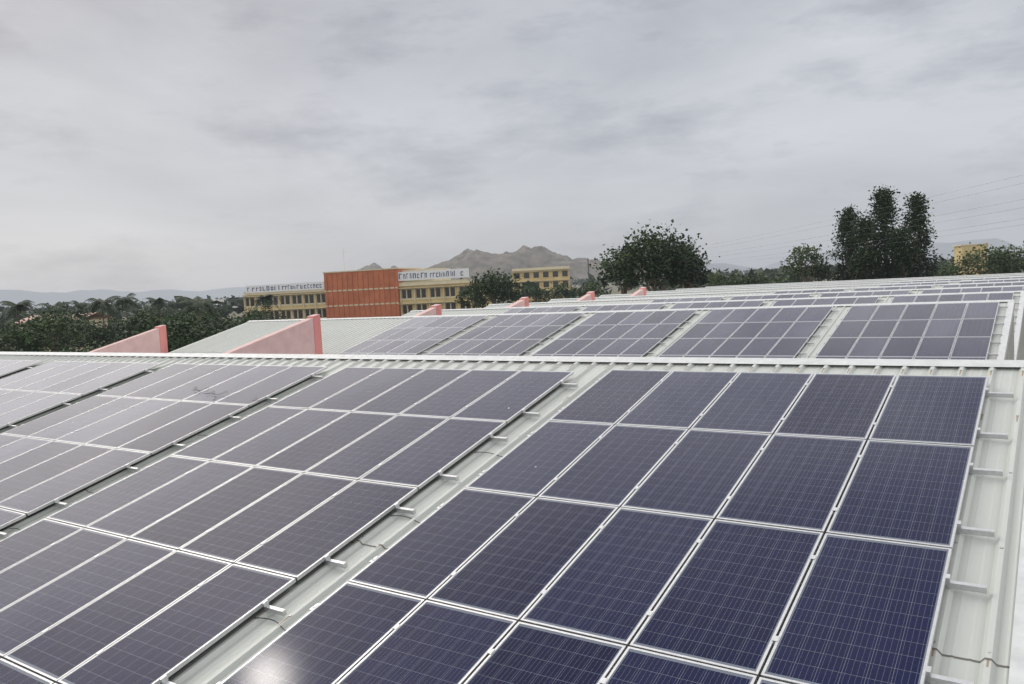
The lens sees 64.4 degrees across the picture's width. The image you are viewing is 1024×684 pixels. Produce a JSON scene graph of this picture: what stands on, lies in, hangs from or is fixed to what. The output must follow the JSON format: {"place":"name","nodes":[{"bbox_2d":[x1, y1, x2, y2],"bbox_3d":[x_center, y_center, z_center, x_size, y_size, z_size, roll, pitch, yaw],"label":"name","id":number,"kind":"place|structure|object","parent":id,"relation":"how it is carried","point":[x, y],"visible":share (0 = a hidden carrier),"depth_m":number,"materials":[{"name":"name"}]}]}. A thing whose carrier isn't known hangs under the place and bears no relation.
{"place":"outdoors","nodes":[
{"label":"outdoors","id":0,"kind":"place"},
{"bbox_2d":[15,312,114,351],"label":"tiled house","id":1,"kind":"structure","parent":0,"point":[96,317],"depth_m":191.45,"materials":[{"name":"tile"}]},
{"bbox_2d":[0,289,239,307],"bbox_3d":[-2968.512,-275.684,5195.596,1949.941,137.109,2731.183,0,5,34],"label":"hill","id":2,"kind":"structure","parent":0,"point":[36,298],"depth_m":5147.07,"materials":[{"name":"grey"}]},
{"bbox_2d":[205,287,245,296],"bbox_3d":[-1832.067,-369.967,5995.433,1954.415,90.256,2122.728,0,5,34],"label":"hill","id":3,"kind":"structure","parent":0,"point":[235,291],"depth_m":5729.60,"materials":[{"name":"grey"}]},
{"bbox_2d":[224,314,322,353],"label":"pink wall","id":4,"kind":"structure","parent":0,"point":[304,336],"depth_m":39.83,"materials":[{"name":"paint"}]},
{"bbox_2d":[169,302,1007,359],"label":"roof","id":5,"kind":"structure","parent":4,"relation":"on","point":[339,335],"depth_m":43.58,"materials":[{"name":"grey metal"}]},
{"bbox_2d":[90,325,167,352],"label":"pink wall","id":6,"kind":"structure","parent":5,"relation":"attached to","point":[153,340],"depth_m":47.75,"materials":[{"name":"paint"}]},
{"bbox_2d":[0,283,1023,683],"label":"clamps","id":7,"kind":"object","parent":5,"relation":"on","point":[930,677],"visible":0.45,"depth_m":8.55,"materials":[{"name":"metal"}]},
{"bbox_2d":[0,277,1023,683],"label":"solar panels","id":8,"kind":"object","parent":7,"relation":"on","point":[724,597],"visible":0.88,"depth_m":8.91,"materials":[{"name":"blue glass"}]},
{"bbox_2d":[997,300,1014,359],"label":"verge","id":9,"kind":"structure","parent":5,"relation":"attached to","point":[1006,350],"depth_m":27.52,"materials":[{"name":"white metal"}]},
{"bbox_2d":[1014,292,1023,359],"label":"parapet wall","id":10,"kind":"structure","parent":5,"relation":"attached to","point":[1019,342],"depth_m":34.16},
{"bbox_2d":[243,251,490,319],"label":"institute building","id":11,"kind":"structure","parent":0,"point":[389,292],"depth_m":212.64,"materials":[{"name":"brick"}]},
{"bbox_2d":[358,263,397,269],"bbox_3d":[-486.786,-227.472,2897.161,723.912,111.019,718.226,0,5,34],"label":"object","id":12,"kind":"structure","parent":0,"point":[373,266],"depth_m":2864.54,"materials":[{"name":"grey stone"}]},
{"bbox_2d":[414,304,441,315],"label":"pink wall","id":13,"kind":"structure","parent":0,"point":[434,309],"depth_m":48.76,"materials":[{"name":"paint"}]},
{"bbox_2d":[0,0,1023,292],"label":"sky","id":14,"kind":"structure","parent":0,"point":[146,145],"materials":[{"name":"grey"}]},
{"bbox_2d":[0,354,1023,683],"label":"roof","id":15,"kind":"structure","parent":0,"point":[974,630],"depth_m":8.51,"materials":[{"name":"grey metal"}]},
{"bbox_2d":[9,388,502,630],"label":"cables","id":16,"kind":"object","parent":15,"relation":"on","point":[268,401],"visible":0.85,"depth_m":10.49,"materials":[{"name":"black"}]},
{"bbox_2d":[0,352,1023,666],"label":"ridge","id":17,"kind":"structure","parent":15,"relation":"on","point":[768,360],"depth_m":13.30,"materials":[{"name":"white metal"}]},
{"bbox_2d":[1008,507,1023,683],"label":"verge","id":18,"kind":"structure","parent":15,"relation":"attached to","point":[1016,672],"depth_m":5.76,"materials":[{"name":"white metal"}]},
{"bbox_2d":[3,262,1022,348],"bbox_3d":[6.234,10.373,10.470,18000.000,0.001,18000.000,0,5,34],"label":"ground","id":19,"kind":"structure","parent":0,"point":[615,290],"depth_m":657.68,"materials":[{"name":"green plant"}]},
{"bbox_2d":[2,322,18,331],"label":"tree","id":20,"kind":"object","parent":19,"relation":"on","point":[5,324],"visible":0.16,"depth_m":260.37,"materials":[{"name":"green plant"}]},
{"bbox_2d":[1,342,30,351],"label":"tree","id":21,"kind":"object","parent":19,"relation":"on","point":[7,349],"visible":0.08,"depth_m":98.51,"materials":[{"name":"green plant"}]},
{"bbox_2d":[0,300,36,328],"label":"palm","id":22,"kind":"object","parent":19,"relation":"on","point":[15,310],"visible":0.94,"depth_m":149.26,"materials":[{"name":"green plant"}]},
{"bbox_2d":[0,325,44,351],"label":"tree","id":23,"kind":"object","parent":19,"relation":"on","point":[13,335],"visible":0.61,"depth_m":105.89,"materials":[{"name":"green plant"}]},
{"bbox_2d":[2,311,75,351],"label":"tree","id":24,"kind":"object","parent":19,"relation":"on","point":[12,323],"visible":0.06,"depth_m":129.20,"materials":[{"name":"green plant"}]},
{"bbox_2d":[5,312,102,351],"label":"tree","id":25,"kind":"object","parent":19,"relation":"on","point":[60,327],"visible":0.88,"depth_m":108.02,"materials":[{"name":"dark leaf"},{"name":"leaf"},{"name":"bark"}]},
{"bbox_2d":[33,301,75,318],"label":"palm","id":26,"kind":"object","parent":19,"relation":"on","point":[56,306],"visible":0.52,"depth_m":159.45,"materials":[{"name":"green plant"}]},
{"bbox_2d":[11,304,97,351],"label":"tree","id":27,"kind":"object","parent":19,"relation":"on","point":[43,316],"visible":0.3,"depth_m":127.18,"materials":[{"name":"green plant"}]},
{"bbox_2d":[54,301,95,351],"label":"tree","id":28,"kind":"object","parent":19,"relation":"on","point":[77,315],"visible":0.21,"depth_m":162.74,"materials":[{"name":"green plant"}]},
{"bbox_2d":[71,300,91,311],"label":"palm","id":29,"kind":"object","parent":19,"relation":"on","point":[78,304],"visible":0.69,"depth_m":239.79,"materials":[{"name":"green plant"}]},
{"bbox_2d":[39,333,134,351],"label":"tree","id":30,"kind":"object","parent":19,"relation":"on","point":[89,348],"visible":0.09,"depth_m":93.34,"materials":[{"name":"green plant"}]},
{"bbox_2d":[74,316,99,345],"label":"tree","id":31,"kind":"object","parent":19,"relation":"on","point":[81,326],"visible":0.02,"depth_m":157.00,"materials":[{"name":"green plant"}]},
{"bbox_2d":[73,325,113,348],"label":"tree","id":32,"kind":"object","parent":19,"relation":"on","point":[100,337],"visible":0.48,"depth_m":147.57,"materials":[{"name":"green plant"}]},
{"bbox_2d":[79,320,122,346],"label":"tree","id":33,"kind":"object","parent":19,"relation":"on","point":[110,327],"visible":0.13,"depth_m":156.98,"materials":[{"name":"green plant"}]},
{"bbox_2d":[80,296,124,342],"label":"palm","id":34,"kind":"object","parent":19,"relation":"on","point":[102,305],"visible":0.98,"depth_m":148.61,"materials":[{"name":"green plant"}]},
{"bbox_2d":[104,317,117,328],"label":"tree","id":35,"kind":"object","parent":19,"relation":"on","point":[112,320],"visible":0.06,"depth_m":232.11,"materials":[{"name":"green plant"}]},
{"bbox_2d":[1,298,236,314],"bbox_3d":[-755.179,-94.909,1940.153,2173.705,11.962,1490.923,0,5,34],"label":"distant town","id":36,"kind":"object","parent":19,"relation":"on","point":[221,300],"visible":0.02,"depth_m":953.72,"materials":[{"name":"grey"}]},
{"bbox_2d":[107,293,143,321],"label":"palm","id":37,"kind":"object","parent":19,"relation":"on","point":[122,301],"visible":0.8,"depth_m":169.00,"materials":[{"name":"green plant"}]},
{"bbox_2d":[109,324,144,339],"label":"tree","id":38,"kind":"object","parent":19,"relation":"on","point":[123,331],"visible":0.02,"depth_m":149.23,"materials":[{"name":"green plant"}]},
{"bbox_2d":[114,310,164,338],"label":"tree","id":39,"kind":"object","parent":19,"relation":"on","point":[135,319],"visible":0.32,"depth_m":116.30,"materials":[{"name":"green plant"}]},
{"bbox_2d":[138,305,166,320],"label":"tree","id":40,"kind":"object","parent":19,"relation":"on","point":[148,308],"visible":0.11,"depth_m":267.15,"materials":[{"name":"green plant"}]},
{"bbox_2d":[143,309,168,318],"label":"tree","id":41,"kind":"object","parent":19,"relation":"on","point":[162,314],"visible":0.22,"depth_m":233.68,"materials":[{"name":"green plant"}]},
{"bbox_2d":[98,317,214,352],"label":"tree","id":42,"kind":"object","parent":19,"relation":"on","point":[170,342],"visible":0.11,"depth_m":91.95,"materials":[{"name":"green plant"}]},
{"bbox_2d":[144,297,174,317],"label":"palm","id":43,"kind":"object","parent":19,"relation":"on","point":[158,303],"visible":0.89,"depth_m":209.05,"materials":[{"name":"green plant"}]},
{"bbox_2d":[131,313,217,348],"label":"tree","id":44,"kind":"object","parent":19,"relation":"on","point":[147,327],"visible":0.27,"depth_m":95.49,"materials":[{"name":"green plant"}]},
{"bbox_2d":[136,312,233,348],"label":"tree","id":45,"kind":"object","parent":19,"relation":"on","point":[201,334],"visible":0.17,"depth_m":97.82,"materials":[{"name":"green plant"}]},
{"bbox_2d":[173,296,221,327],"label":"palm","id":46,"kind":"object","parent":19,"relation":"on","point":[196,302],"visible":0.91,"depth_m":129.75,"materials":[{"name":"green plant"}]},
{"bbox_2d":[170,306,233,325],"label":"tree","id":47,"kind":"object","parent":19,"relation":"on","point":[179,312],"visible":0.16,"depth_m":189.65,"materials":[{"name":"green plant"}]},
{"bbox_2d":[172,325,235,348],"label":"tree","id":48,"kind":"object","parent":19,"relation":"on","point":[193,341],"visible":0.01,"depth_m":87.64,"materials":[{"name":"green plant"}]},
{"bbox_2d":[178,306,242,331],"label":"tree","id":49,"kind":"object","parent":19,"relation":"on","point":[209,321],"visible":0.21,"depth_m":148.04,"materials":[{"name":"green plant"}]},
{"bbox_2d":[217,312,265,332],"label":"tree","id":50,"kind":"object","parent":19,"relation":"on","point":[239,322],"visible":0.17,"depth_m":120.07,"materials":[{"name":"green plant"}]},
{"bbox_2d":[231,306,287,321],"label":"tree","id":51,"kind":"object","parent":19,"relation":"on","point":[256,313],"visible":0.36,"depth_m":172.55,"materials":[{"name":"green plant"}]},
{"bbox_2d":[250,294,281,316],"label":"palm","id":52,"kind":"object","parent":19,"relation":"on","point":[264,301],"visible":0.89,"depth_m":189.68,"materials":[{"name":"green plant"}]},
{"bbox_2d":[454,283,490,308],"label":"tree","id":53,"kind":"object","parent":19,"relation":"on","point":[466,297],"visible":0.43,"depth_m":160.11,"materials":[{"name":"green plant"}]},
{"bbox_2d":[463,266,527,307],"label":"tree","id":54,"kind":"object","parent":19,"relation":"on","point":[489,285],"visible":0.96,"depth_m":147.77,"materials":[{"name":"green plant"}]},
{"bbox_2d":[0,252,1023,322],"bbox_3d":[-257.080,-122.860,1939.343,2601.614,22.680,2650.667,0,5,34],"label":"distant trees","id":55,"kind":"object","parent":19,"relation":"on","point":[227,304],"visible":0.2,"depth_m":390.94,"materials":[{"name":"green plant"}]},
{"bbox_2d":[518,285,550,302],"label":"tree","id":56,"kind":"object","parent":19,"relation":"on","point":[535,291],"visible":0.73,"depth_m":209.33,"materials":[{"name":"green plant"}]},
{"bbox_2d":[511,266,569,302],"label":"building","id":57,"kind":"structure","parent":19,"relation":"on","point":[544,277],"depth_m":330.12,"materials":[{"name":"beige paint"}]},
{"bbox_2d":[539,281,585,301],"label":"bush","id":58,"kind":"object","parent":19,"relation":"on","point":[566,293],"visible":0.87,"depth_m":188.66,"materials":[{"name":"green plant"}]},
{"bbox_2d":[573,280,610,296],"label":"bush","id":59,"kind":"object","parent":19,"relation":"on","point":[590,288],"visible":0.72,"depth_m":199.10,"materials":[{"name":"green plant"}]},
{"bbox_2d":[592,244,640,293],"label":"tree","id":60,"kind":"object","parent":19,"relation":"on","point":[624,290],"visible":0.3,"depth_m":117.86,"materials":[{"name":"green plant"}]},
{"bbox_2d":[589,219,719,291],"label":"tree","id":61,"kind":"object","parent":19,"relation":"on","point":[662,257],"visible":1,"depth_m":109.51,"materials":[{"name":"green plant"}]},
{"bbox_2d":[664,237,711,288],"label":"tree","id":62,"kind":"object","parent":19,"relation":"on","point":[688,282],"visible":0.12,"depth_m":116.13,"materials":[{"name":"green plant"}]},
{"bbox_2d":[695,268,752,287],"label":"bush","id":63,"kind":"object","parent":19,"relation":"on","point":[720,279],"visible":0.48,"depth_m":149.36,"materials":[{"name":"green plant"}]},
{"bbox_2d":[729,275,767,284],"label":"tree","id":64,"kind":"object","parent":19,"relation":"on","point":[750,281],"visible":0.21,"depth_m":168.48,"materials":[{"name":"green plant"}]},
{"bbox_2d":[756,272,790,283],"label":"tree","id":65,"kind":"object","parent":19,"relation":"on","point":[766,281],"visible":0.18,"depth_m":150.41,"materials":[{"name":"green plant"}]},
{"bbox_2d":[587,175,1023,282],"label":"power lines","id":66,"kind":"object","parent":19,"relation":"on","point":[855,230],"visible":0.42,"depth_m":78.89,"materials":[{"name":"grey metal"}]},
{"bbox_2d":[776,243,836,282],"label":"tree","id":67,"kind":"object","parent":19,"relation":"on","point":[818,267],"visible":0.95,"depth_m":134.20,"materials":[{"name":"green plant"}]},
{"bbox_2d":[824,203,868,280],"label":"tree","id":68,"kind":"object","parent":19,"relation":"on","point":[846,226],"visible":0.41,"depth_m":127.70,"materials":[{"name":"green plant"}]},
{"bbox_2d":[841,211,891,279],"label":"tree","id":69,"kind":"object","parent":19,"relation":"on","point":[866,259],"visible":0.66,"depth_m":121.70,"materials":[{"name":"green plant"}]},
{"bbox_2d":[852,185,928,278],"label":"tree","id":70,"kind":"object","parent":19,"relation":"on","point":[882,212],"visible":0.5,"depth_m":125.39,"materials":[{"name":"green plant"}]},
{"bbox_2d":[880,223,927,278],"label":"tree","id":71,"kind":"object","parent":19,"relation":"on","point":[905,252],"visible":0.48,"depth_m":120.79,"materials":[{"name":"green plant"}]},
{"bbox_2d":[900,191,947,277],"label":"tree","id":72,"kind":"object","parent":19,"relation":"on","point":[911,217],"visible":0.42,"depth_m":123.51,"materials":[{"name":"green plant"}]},
{"bbox_2d":[929,262,963,276],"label":"tree","id":73,"kind":"object","parent":19,"relation":"on","point":[949,272],"visible":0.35,"depth_m":163.47,"materials":[{"name":"green plant"}]},
{"bbox_2d":[939,240,1023,275],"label":"tree","id":74,"kind":"object","parent":19,"relation":"on","point":[977,259],"visible":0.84,"depth_m":140.10,"materials":[{"name":"green plant"}]},
{"bbox_2d":[994,241,1023,273],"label":"tree","id":75,"kind":"object","parent":19,"relation":"on","point":[1018,269],"visible":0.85,"depth_m":135.34,"materials":[{"name":"green plant"}]},
{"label":"factory end walls","id":76,"kind":"object","parent":19,"relation":"on","visible":0},
{"bbox_2d":[403,292,1020,329],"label":"roof","id":77,"kind":"structure","parent":76,"relation":"on","point":[887,299],"depth_m":50.63,"materials":[{"name":"grey metal"}]},
{"bbox_2d":[410,291,1023,311],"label":"ridge","id":78,"kind":"structure","parent":77,"relation":"on","point":[745,300],"depth_m":44.73,"materials":[{"name":"white metal"}]},
{"bbox_2d":[485,286,1023,307],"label":"roof","id":79,"kind":"structure","parent":76,"relation":"on","point":[620,302],"depth_m":60.62,"materials":[{"name":"grey metal"}]},
{"bbox_2d":[489,285,1023,304],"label":"ridge","id":80,"kind":"structure","parent":79,"relation":"on","point":[779,294],"depth_m":53.27,"materials":[{"name":"white metal"}]},
{"bbox_2d":[548,283,994,301],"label":"roof","id":81,"kind":"structure","parent":76,"relation":"on","point":[729,294],"depth_m":67.12,"materials":[{"name":"grey metal"}]},
{"bbox_2d":[551,281,1023,299],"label":"ridge","id":82,"kind":"structure","parent":81,"relation":"on","point":[804,289],"depth_m":61.85,"materials":[{"name":"grey metal"}]},
{"bbox_2d":[600,281,1003,296],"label":"roof","id":83,"kind":"structure","parent":76,"relation":"on","point":[761,290],"depth_m":73.34,"materials":[{"name":"grey metal"}]},
{"bbox_2d":[600,278,1023,295],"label":"ridge","id":84,"kind":"structure","parent":83,"relation":"on","point":[823,286],"depth_m":70.30,"materials":[{"name":"grey metal"}]},
{"bbox_2d":[646,278,997,292],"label":"roof","id":85,"kind":"structure","parent":76,"relation":"on","point":[784,287],"depth_m":81.72,"materials":[{"name":"grey metal"}]},
{"bbox_2d":[647,276,1023,291],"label":"ridge","id":86,"kind":"structure","parent":85,"relation":"on","point":[841,283],"depth_m":78.77,"materials":[{"name":"grey metal"}]},
{"bbox_2d":[676,275,1023,289],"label":"roof","id":87,"kind":"structure","parent":76,"relation":"on","point":[854,282],"depth_m":86.95,"materials":[{"name":"grey metal"}]},
{"bbox_2d":[685,274,1023,288],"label":"ridge","id":88,"kind":"structure","parent":87,"relation":"on","point":[859,281],"depth_m":86.86,"materials":[{"name":"grey metal"}]},
{"bbox_2d":[705,273,1023,287],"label":"roof","id":89,"kind":"structure","parent":76,"relation":"on","point":[869,280],"depth_m":95.16,"materials":[{"name":"grey metal"}]},
{"bbox_2d":[706,273,1022,286],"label":"ridge","id":90,"kind":"structure","parent":89,"relation":"on","point":[870,279],"depth_m":95.18,"materials":[{"name":"grey metal"}]},
{"bbox_2d":[507,297,528,306],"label":"pink wall","id":91,"kind":"structure","parent":0,"point":[522,302],"depth_m":56.74,"materials":[{"name":"paint"}]},
{"bbox_2d":[424,245,646,281],"bbox_3d":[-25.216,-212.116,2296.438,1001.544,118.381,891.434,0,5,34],"label":"rocky hill","id":92,"kind":"structure","parent":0,"point":[477,261],"depth_m":2174.77,"materials":[{"name":"grey stone"}]},
{"bbox_2d":[576,291,594,300],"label":"pink wall","id":93,"kind":"structure","parent":0,"point":[589,296],"depth_m":64.66,"materials":[{"name":"paint"}]},
{"bbox_2d":[247,300,1013,321],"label":"ridge","id":94,"kind":"structure","parent":0,"point":[978,301],"depth_m":36.73,"materials":[{"name":"white metal"}]},
{"bbox_2d":[630,287,645,295],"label":"pink wall","id":95,"kind":"structure","parent":0,"point":[641,291],"depth_m":72.50,"materials":[{"name":"paint"}]},
{"bbox_2d":[572,259,764,273],"bbox_3d":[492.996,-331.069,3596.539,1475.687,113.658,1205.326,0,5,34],"label":"hill","id":96,"kind":"structure","parent":0,"point":[721,266],"depth_m":3349.99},
{"bbox_2d":[762,238,1023,269],"bbox_3d":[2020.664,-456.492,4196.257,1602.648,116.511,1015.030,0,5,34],"label":"hill","id":97,"kind":"structure","parent":0,"point":[944,249],"depth_m":3936.70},
{"bbox_2d":[952,243,988,274],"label":"building","id":98,"kind":"structure","parent":0,"point":[965,247],"depth_m":261.51,"materials":[{"name":"beige paint"}]}
]}

